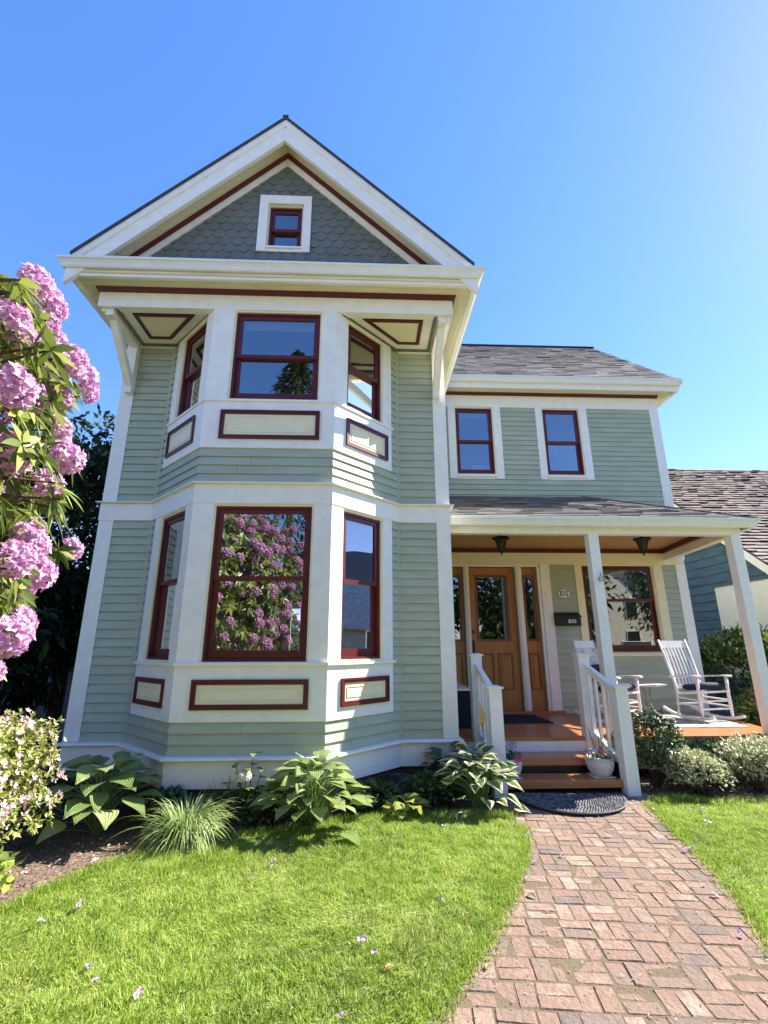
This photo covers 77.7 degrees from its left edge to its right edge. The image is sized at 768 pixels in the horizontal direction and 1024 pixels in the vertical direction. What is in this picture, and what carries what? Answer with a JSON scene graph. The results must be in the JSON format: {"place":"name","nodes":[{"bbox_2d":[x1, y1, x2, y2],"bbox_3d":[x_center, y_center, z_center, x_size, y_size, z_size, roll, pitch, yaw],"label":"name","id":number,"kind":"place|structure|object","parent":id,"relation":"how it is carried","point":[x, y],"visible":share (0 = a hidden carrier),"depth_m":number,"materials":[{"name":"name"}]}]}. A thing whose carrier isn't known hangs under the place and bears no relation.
{"place":"outdoors","nodes":[
{"label":"outdoors","id":0,"kind":"place"},
{"bbox_2d":[67,769,140,802],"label":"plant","id":1,"kind":"object","parent":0,"point":[94,782],"visible":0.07,"depth_m":4.80,"materials":[{"name":"green plant"}]},
{"bbox_2d":[106,789,150,811],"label":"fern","id":2,"kind":"object","parent":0,"point":[123,795],"visible":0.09,"depth_m":4.48,"materials":[{"name":"green plant"}]},
{"bbox_2d":[0,810,521,1023],"bbox_3d":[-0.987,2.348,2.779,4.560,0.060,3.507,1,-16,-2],"label":"grass","id":3,"kind":"structure","parent":0,"point":[129,987],"depth_m":2.69,"materials":[{"name":"green plant"}]},
{"bbox_2d":[0,262,100,680],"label":"rhododendron","id":4,"kind":"object","parent":3,"relation":"on","point":[31,368],"visible":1,"depth_m":2.32,"materials":[{"name":"pink plant"}]},
{"bbox_2d":[74,898,83,907],"bbox_3d":[-1.831,2.355,2.868,0.039,0.033,0.054,-1,-16,4],"label":"fallen blossom","id":5,"kind":"object","parent":3,"relation":"on","point":[80,902],"visible":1,"depth_m":2.87,"materials":[{"name":"pink plant"}]},
{"bbox_2d":[85,961,91,969],"bbox_3d":[-1.439,2.212,2.323,0.026,0.029,0.034,-1,-16,2],"label":"fallen blossom","id":6,"kind":"object","parent":3,"relation":"on","point":[89,964],"visible":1,"depth_m":2.32,"materials":[{"name":"pink plant"}]},
{"bbox_2d":[91,976,99,983],"bbox_3d":[-1.349,2.185,2.227,0.034,0.021,0.028,1,-16,-3],"label":"fallen blossom","id":7,"kind":"object","parent":3,"relation":"on","point":[93,980],"visible":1,"depth_m":2.23,"materials":[{"name":"purple plant"}]},
{"bbox_2d":[133,986,143,998],"bbox_3d":[-1.101,2.154,2.134,0.032,0.026,0.055,-4,-16,15],"label":"fallen blossom","id":8,"kind":"object","parent":3,"relation":"on","point":[137,993],"visible":1,"depth_m":2.13,"materials":[{"name":"pink plant"}]},
{"bbox_2d":[0,806,518,915],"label":"grass fringe","id":9,"kind":"object","parent":3,"relation":"on","point":[32,895],"depth_m":3.69,"materials":[{"name":"green plant"}]},
{"bbox_2d":[357,934,366,942],"bbox_3d":[-0.118,2.257,2.519,0.063,0.030,0.038,-4,-16,12],"label":"fallen blossom","id":10,"kind":"object","parent":3,"relation":"on","point":[361,938],"visible":1,"depth_m":2.53,"materials":[{"name":"purple plant"}]},
{"bbox_2d":[383,963,391,973],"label":"fallen leaf","id":11,"kind":"object","parent":3,"relation":"on","point":[390,965],"visible":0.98,"depth_m":2.34,"materials":[{"name":"plant"}]},
{"bbox_2d":[410,820,538,1023],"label":"grass fringe","id":12,"kind":"object","parent":3,"relation":"on","point":[522,859],"depth_m":2.54,"materials":[{"name":"green plant"}]},
{"bbox_2d":[0,719,767,910],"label":"garden bed","id":13,"kind":"object","parent":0,"point":[104,848],"depth_m":4.09,"materials":[{"name":"soil"}]},
{"bbox_2d":[0,846,24,906],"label":"lime groundcover","id":14,"kind":"object","parent":13,"relation":"on","point":[6,865],"visible":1,"depth_m":2.93,"materials":[{"name":"green plant"}]},
{"bbox_2d":[0,708,66,844],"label":"azalea bush","id":15,"kind":"object","parent":13,"relation":"on","point":[14,758],"visible":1,"depth_m":3.49,"materials":[{"name":"green plant"}]},
{"bbox_2d":[0,520,68,696],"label":"evergreen shrub","id":16,"kind":"object","parent":13,"relation":"on","point":[44,648],"visible":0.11,"depth_m":6.53,"materials":[{"name":"green plant"}]},
{"bbox_2d":[0,649,72,718],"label":"side fence","id":17,"kind":"object","parent":13,"relation":"on","point":[40,711],"visible":0.03,"depth_m":10.49,"materials":[{"name":"grey wood"}]},
{"bbox_2d":[0,767,77,834],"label":"filler plant","id":18,"kind":"object","parent":13,"relation":"on","point":[69,782],"visible":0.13,"depth_m":4.23,"materials":[{"name":"green plant"}]},
{"bbox_2d":[0,404,115,742],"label":"evergreen shrub","id":19,"kind":"object","parent":13,"relation":"on","point":[67,592],"visible":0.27,"depth_m":7.93,"materials":[{"name":"green plant"}]},
{"bbox_2d":[0,751,165,843],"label":"hosta plant","id":20,"kind":"object","parent":13,"relation":"on","point":[87,771],"visible":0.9,"depth_m":4.05,"materials":[{"name":"green plant"}]},
{"bbox_2d":[136,784,193,828],"bbox_3d":[-1.959,2.661,4.313,0.515,0.350,0.473,9,-18,-29],"label":"filler plant","id":21,"kind":"object","parent":13,"relation":"on","point":[172,790],"visible":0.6,"depth_m":4.26,"materials":[{"name":"green plant"}]},
{"bbox_2d":[112,787,249,866],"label":"ornamental grass","id":22,"kind":"object","parent":13,"relation":"on","point":[188,822],"depth_m":3.84,"materials":[{"name":"green plant"}]},
{"bbox_2d":[208,772,243,828],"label":"ornamental grass","id":23,"kind":"object","parent":13,"relation":"on","point":[226,813],"depth_m":4.33,"materials":[{"name":"green plant"}]},
{"bbox_2d":[219,752,265,827],"bbox_3d":[-1.272,2.520,4.318,0.462,0.610,0.328,1,-16,-2],"label":"hydrangea","id":24,"kind":"object","parent":13,"relation":"on","point":[245,774],"visible":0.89,"depth_m":4.31,"materials":[{"name":"green plant"}]},
{"bbox_2d":[232,786,293,826],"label":"filler plant","id":25,"kind":"object","parent":13,"relation":"on","point":[265,818],"visible":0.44,"depth_m":4.28,"materials":[{"name":"green plant"}]},
{"bbox_2d":[248,749,374,845],"bbox_3d":[-0.617,2.495,4.273,1.114,0.637,1.127,1,-16,-2],"label":"hosta plant","id":26,"kind":"object","parent":13,"relation":"on","point":[338,775],"visible":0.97,"depth_m":4.15,"materials":[{"name":"green plant"}]},
{"bbox_2d":[345,777,402,812],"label":"filler plant","id":27,"kind":"object","parent":13,"relation":"on","point":[377,785],"visible":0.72,"depth_m":4.67,"materials":[{"name":"green plant"}]},
{"bbox_2d":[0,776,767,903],"bbox_3d":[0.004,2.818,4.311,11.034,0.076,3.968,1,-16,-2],"label":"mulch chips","id":28,"kind":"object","parent":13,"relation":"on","point":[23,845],"visible":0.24,"depth_m":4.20,"materials":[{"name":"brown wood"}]},
{"bbox_2d":[378,792,433,821],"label":"hosta plant","id":29,"kind":"object","parent":13,"relation":"on","point":[396,805],"visible":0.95,"depth_m":4.49,"materials":[{"name":"green plant"}]},
{"bbox_2d":[56,115,767,818],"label":"victorian house","id":30,"kind":"structure","parent":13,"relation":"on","point":[342,495],"depth_m":6.08,"materials":[{"name":"sage paint"},{"name":"white paint"},{"name":"shingle"}]},
{"bbox_2d":[144,508,185,661],"bbox_3d":[-2.415,0.822,5.399,0.548,1.667,0.555,1,-16,-2],"label":"window","id":31,"kind":"structure","parent":30,"relation":"in","point":[158,648],"depth_m":5.47,"materials":[{"name":"red paint"}]},
{"bbox_2d":[175,320,206,417],"bbox_3d":[-2.424,-1.811,6.148,0.541,1.222,0.548,1,-16,-2],"label":"window","id":32,"kind":"structure","parent":30,"relation":"in","point":[190,383],"depth_m":6.25,"materials":[{"name":"red paint"}]},
{"bbox_2d":[199,504,313,662],"bbox_3d":[-1.326,0.743,5.116,1.096,1.690,0.116,1,-16,-2],"label":"window","id":33,"kind":"structure","parent":30,"relation":"in","point":[209,655],"depth_m":5.09,"materials":[{"name":"red paint"}]},
{"bbox_2d":[227,311,321,399],"bbox_3d":[-1.314,-1.900,5.864,1.080,1.244,0.116,1,-16,-2],"label":"window","id":34,"kind":"structure","parent":30,"relation":"in","point":[270,316],"depth_m":5.86,"materials":[{"name":"red paint"}]},
{"bbox_2d":[243,321,314,332],"bbox_3d":[-1.319,-2.384,6.066,0.990,0.205,0.026,1,-16,-2],"label":"roller blind","id":35,"kind":"object","parent":30,"relation":"attached to","point":[288,327],"visible":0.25,"depth_m":6.05,"materials":[{"name":"white fabric"}]},
{"bbox_2d":[266,205,303,245],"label":"window","id":36,"kind":"structure","parent":30,"relation":"in","point":[275,210],"depth_m":6.40,"materials":[{"name":"red paint"}]},
{"bbox_2d":[340,509,381,661],"bbox_3d":[-0.289,0.840,5.479,0.551,1.667,0.552,1,-16,-2],"label":"window","id":37,"kind":"structure","parent":30,"relation":"in","point":[361,601],"depth_m":5.47,"materials":[{"name":"red paint"}]},
{"bbox_2d":[347,322,381,422],"bbox_3d":[-0.288,-1.792,6.231,0.544,1.222,0.545,1,-16,-2],"label":"window","id":38,"kind":"structure","parent":30,"relation":"in","point":[364,392],"depth_m":6.27,"materials":[{"name":"red paint"}]},
{"bbox_2d":[457,683,471,728],"bbox_3d":[0.993,2.856,7.083,0.450,0.515,1.065,1,-16,-2],"label":"storage chest","id":39,"kind":"object","parent":30,"relation":"on","point":[464,707],"visible":0.24,"depth_m":6.59,"materials":[{"name":"wicker"}]},
{"bbox_2d":[458,413,486,418],"bbox_3d":[1.772,-1.955,9.670,0.690,0.120,0.010,1,-16,-2],"label":"roller blind","id":40,"kind":"object","parent":30,"relation":"attached to","point":[474,415],"visible":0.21,"depth_m":9.66,"materials":[{"name":"fabric"}]},
{"bbox_2d":[454,407,496,473],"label":"window","id":41,"kind":"structure","parent":30,"relation":"in","point":[486,410],"depth_m":9.36,"materials":[{"name":"red paint"}]},
{"bbox_2d":[468,568,523,709],"bbox_3d":[1.941,2.175,8.350,0.846,2.420,0.145,1,-16,-2],"label":"front door","id":42,"kind":"structure","parent":30,"relation":"in","point":[494,631],"depth_m":8.42,"materials":[{"name":"brown wood"}]},
{"bbox_2d":[492,535,509,554],"bbox_3d":[1.832,0.506,7.452,0.296,0.360,0.256,1,-16,-2],"label":"porch lantern","id":43,"kind":"object","parent":30,"relation":"hanging from","point":[500,541],"visible":0.92,"depth_m":7.40,"materials":[{"name":"black metal"}]},
{"bbox_2d":[505,729,523,778],"bbox_3d":[1.413,2.663,5.355,0.336,0.569,0.354,10,-19,-32],"label":"flower pot","id":44,"kind":"object","parent":30,"relation":"on","point":[515,758],"visible":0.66,"depth_m":5.24,"materials":[{"name":"ceramic"}]},
{"bbox_2d":[503,714,553,723],"bbox_3d":[2.076,3.192,7.357,0.770,0.011,0.860,1,-16,-2],"label":"doormat","id":45,"kind":"object","parent":30,"relation":"on","point":[520,719],"visible":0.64,"depth_m":7.25,"materials":[{"name":"black fabric"}]},
{"bbox_2d":[541,408,585,475],"bbox_3d":[3.523,-1.371,9.438,0.762,1.431,0.116,1,-16,-2],"label":"window","id":46,"kind":"structure","parent":30,"relation":"in","point":[578,445],"depth_m":9.42,"materials":[{"name":"red paint"}]},
{"bbox_2d":[558,589,569,597],"bbox_3d":[3.229,1.466,8.549,0.216,0.162,0.011,1,-16,-2],"label":"house number plaque","id":47,"kind":"object","parent":30,"relation":"attached to","point":[563,593],"visible":1,"depth_m":8.54,"materials":[{"name":"white ceramic"}]},
{"bbox_2d":[553,612,581,625],"bbox_3d":[3.232,1.881,8.374,0.450,0.236,0.120,1,-16,-2],"label":"mailbox","id":48,"kind":"object","parent":30,"relation":"attached to","point":[567,618],"visible":1,"depth_m":8.33,"materials":[{"name":"black metal"}]},
{"bbox_2d":[583,722,615,777],"bbox_3d":[2.431,2.660,5.402,0.387,0.597,0.349,-10,-19,31],"label":"flower pot","id":49,"kind":"object","parent":30,"relation":"on","point":[599,763],"visible":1,"depth_m":5.27,"materials":[{"name":"white ceramic"}]},
{"bbox_2d":[571,640,655,722],"bbox_3d":[3.408,2.533,7.210,0.640,1.173,0.953,10,-18,-31],"label":"rocking chair","id":50,"kind":"object","parent":30,"relation":"on","point":[577,645],"visible":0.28,"depth_m":7.45,"materials":[{"name":"white paint"}]},
{"bbox_2d":[598,683,635,691],"bbox_3d":[3.456,2.618,7.106,0.475,0.106,0.441,10,-25,-31],"label":"seat cushion","id":51,"kind":"object","parent":50,"relation":"on","point":[632,687],"visible":0.27,"depth_m":7.01,"materials":[{"name":"blue fabric"}]},
{"bbox_2d":[590,664,599,683],"bbox_3d":[3.319,2.502,7.365,0.356,0.288,0.106,10,-33,-31],"label":"back cushion","id":52,"kind":"object","parent":51,"relation":"on","point":[596,667],"visible":0.14,"depth_m":7.33,"materials":[{"name":"blue fabric"}]},
{"bbox_2d":[581,565,664,652],"bbox_3d":[4.259,1.732,8.590,1.347,1.555,0.116,1,-16,-2],"label":"window","id":53,"kind":"structure","parent":30,"relation":"in","point":[655,648],"depth_m":8.60,"materials":[{"name":"red paint"}]},
{"bbox_2d":[633,536,650,555],"bbox_3d":[4.094,0.526,7.539,0.296,0.360,0.256,1,-16,-2],"label":"porch lantern","id":54,"kind":"object","parent":30,"relation":"hanging from","point":[641,542],"visible":0.96,"depth_m":7.48,"materials":[{"name":"black metal"}]},
{"bbox_2d":[631,713,748,727],"bbox_3d":[4.463,3.152,7.227,1.630,0.009,1.400,1,-16,-2],"label":"rug","id":55,"kind":"object","parent":30,"relation":"on","point":[680,722],"visible":0.57,"depth_m":6.94,"materials":[{"name":"white fabric"}]},
{"bbox_2d":[628,683,666,714],"bbox_3d":[4.281,3.036,7.687,0.570,0.491,0.574,1,-16,-2],"label":"side table","id":56,"kind":"object","parent":55,"relation":"on","point":[649,685],"visible":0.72,"depth_m":7.66,"materials":[{"name":"white wood"}]},
{"bbox_2d":[657,640,745,720],"bbox_3d":[4.889,2.599,7.454,0.640,1.173,0.953,3,-16,-12],"label":"rocking chair","id":57,"kind":"object","parent":55,"relation":"on","point":[664,645],"visible":0.97,"depth_m":7.51,"materials":[{"name":"white paint"}]},
{"bbox_2d":[682,682,723,689],"bbox_3d":[4.908,2.681,7.338,0.475,0.106,0.441,3,-22,-12],"label":"seat cushion","id":58,"kind":"object","parent":57,"relation":"on","point":[705,686],"visible":0.88,"depth_m":7.17,"materials":[{"name":"blue fabric"}]},
{"bbox_2d":[390,773,463,794],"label":"fern","id":59,"kind":"object","parent":13,"relation":"on","point":[414,780],"visible":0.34,"depth_m":4.95,"materials":[{"name":"green plant"}]},
{"bbox_2d":[405,766,459,807],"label":"filler plant","id":60,"kind":"object","parent":13,"relation":"on","point":[427,776],"visible":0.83,"depth_m":4.79,"materials":[{"name":"green plant"}]},
{"bbox_2d":[414,741,486,803],"bbox_3d":[0.738,2.796,5.163,0.823,0.536,0.931,1,-16,-2],"label":"hosta plant","id":61,"kind":"object","parent":13,"relation":"on","point":[435,752],"visible":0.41,"depth_m":5.14,"materials":[{"name":"green plant"}]},
{"bbox_2d":[430,741,530,820],"bbox_3d":[0.934,2.650,4.794,0.893,0.615,0.956,7,-17,-22],"label":"hosta plant","id":62,"kind":"object","parent":13,"relation":"on","point":[478,793],"visible":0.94,"depth_m":4.68,"materials":[{"name":"green plant"}]},
{"bbox_2d":[479,703,485,774],"bbox_3d":[1.058,2.533,5.067,0.072,0.980,0.024,1,-16,-2],"label":"garden stake","id":63,"kind":"object","parent":13,"relation":"on","point":[481,718],"visible":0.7,"depth_m":5.15,"materials":[{"name":"yellow metal"}]},
{"bbox_2d":[611,705,690,789],"bbox_3d":[3.098,2.714,5.547,0.803,0.895,0.825,-6,-17,19],"label":"glossy shrub","id":64,"kind":"object","parent":13,"relation":"on","point":[649,720],"visible":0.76,"depth_m":5.43,"materials":[{"name":"green plant"}]},
{"bbox_2d":[659,745,737,797],"bbox_3d":[3.403,2.808,5.187,0.753,0.521,0.666,1,-16,-2],"label":"variegated shrub","id":65,"kind":"object","parent":13,"relation":"on","point":[710,764],"visible":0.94,"depth_m":5.09,"materials":[{"name":"green plant"}]},
{"bbox_2d":[662,736,743,787],"bbox_3d":[3.702,2.914,5.567,0.925,0.522,0.672,1,-16,-2],"label":"glossy shrub","id":66,"kind":"object","parent":13,"relation":"on","point":[710,746],"visible":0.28,"depth_m":5.52,"materials":[{"name":"green plant"}]},
{"bbox_2d":[697,622,767,716],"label":"laurel hedge","id":67,"kind":"object","parent":13,"relation":"on","point":[729,645],"visible":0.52,"depth_m":8.54,"materials":[{"name":"green plant"}]},
{"bbox_2d":[713,731,767,793],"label":"variegated shrub","id":68,"kind":"object","parent":13,"relation":"on","point":[747,749],"visible":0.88,"depth_m":5.25,"materials":[{"name":"green plant"}]},
{"bbox_2d":[726,684,760,726],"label":"flowering bush","id":69,"kind":"object","parent":13,"relation":"on","point":[746,703],"visible":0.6,"depth_m":7.46,"materials":[{"name":"green plant"}]},
{"bbox_2d":[732,743,767,776],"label":"glossy shrub","id":70,"kind":"object","parent":13,"relation":"on","point":[753,762],"visible":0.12,"depth_m":5.61,"materials":[{"name":"green plant"}]},
{"bbox_2d":[0,0,767,641],"label":"sky","id":71,"kind":"structure","parent":0,"point":[604,163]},
{"bbox_2d":[428,788,767,1023],"bbox_3d":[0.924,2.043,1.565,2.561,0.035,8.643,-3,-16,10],"label":"brick path","id":72,"kind":"structure","parent":0,"point":[721,1007],"depth_m":2.61,"materials":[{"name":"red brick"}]},
{"bbox_2d":[513,792,627,814],"bbox_3d":[1.913,2.900,4.742,1.138,0.026,0.620,-1,-16,4],"label":"half round mat","id":73,"kind":"object","parent":72,"relation":"on","point":[585,804],"visible":1,"depth_m":4.74,"materials":[{"name":"fabric"}]},
{"bbox_2d":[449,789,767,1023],"bbox_3d":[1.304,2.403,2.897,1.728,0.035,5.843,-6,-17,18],"label":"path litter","id":74,"kind":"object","parent":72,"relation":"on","point":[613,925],"visible":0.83,"depth_m":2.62,"materials":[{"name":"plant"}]},
{"bbox_2d":[656,797,767,930],"bbox_3d":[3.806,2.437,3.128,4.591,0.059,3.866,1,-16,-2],"label":"grass","id":75,"kind":"structure","parent":0,"point":[731,810],"depth_m":3.96,"materials":[{"name":"green plant"}]},
{"bbox_2d":[640,799,767,957],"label":"grass fringe","id":76,"kind":"object","parent":75,"relation":"on","point":[678,833],"depth_m":3.22,"materials":[{"name":"green plant"}]},
{"bbox_2d":[648,792,767,805],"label":"grass fringe","id":77,"kind":"object","parent":75,"relation":"on","point":[660,797],"depth_m":4.85,"materials":[{"name":"green plant"}]},
{"label":"ground","id":78,"kind":"structure","parent":0,"visible":0},
{"bbox_2d":[668,469,767,719],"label":"blue house","id":79,"kind":"structure","parent":78,"relation":"on","point":[708,572],"depth_m":11.60,"materials":[{"name":"paint"}]},
{"bbox_2d":[712,577,767,677],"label":"garage door","id":80,"kind":"structure","parent":79,"relation":"in","point":[725,595],"depth_m":10.45,"materials":[{"name":"white paint"}]}
]}

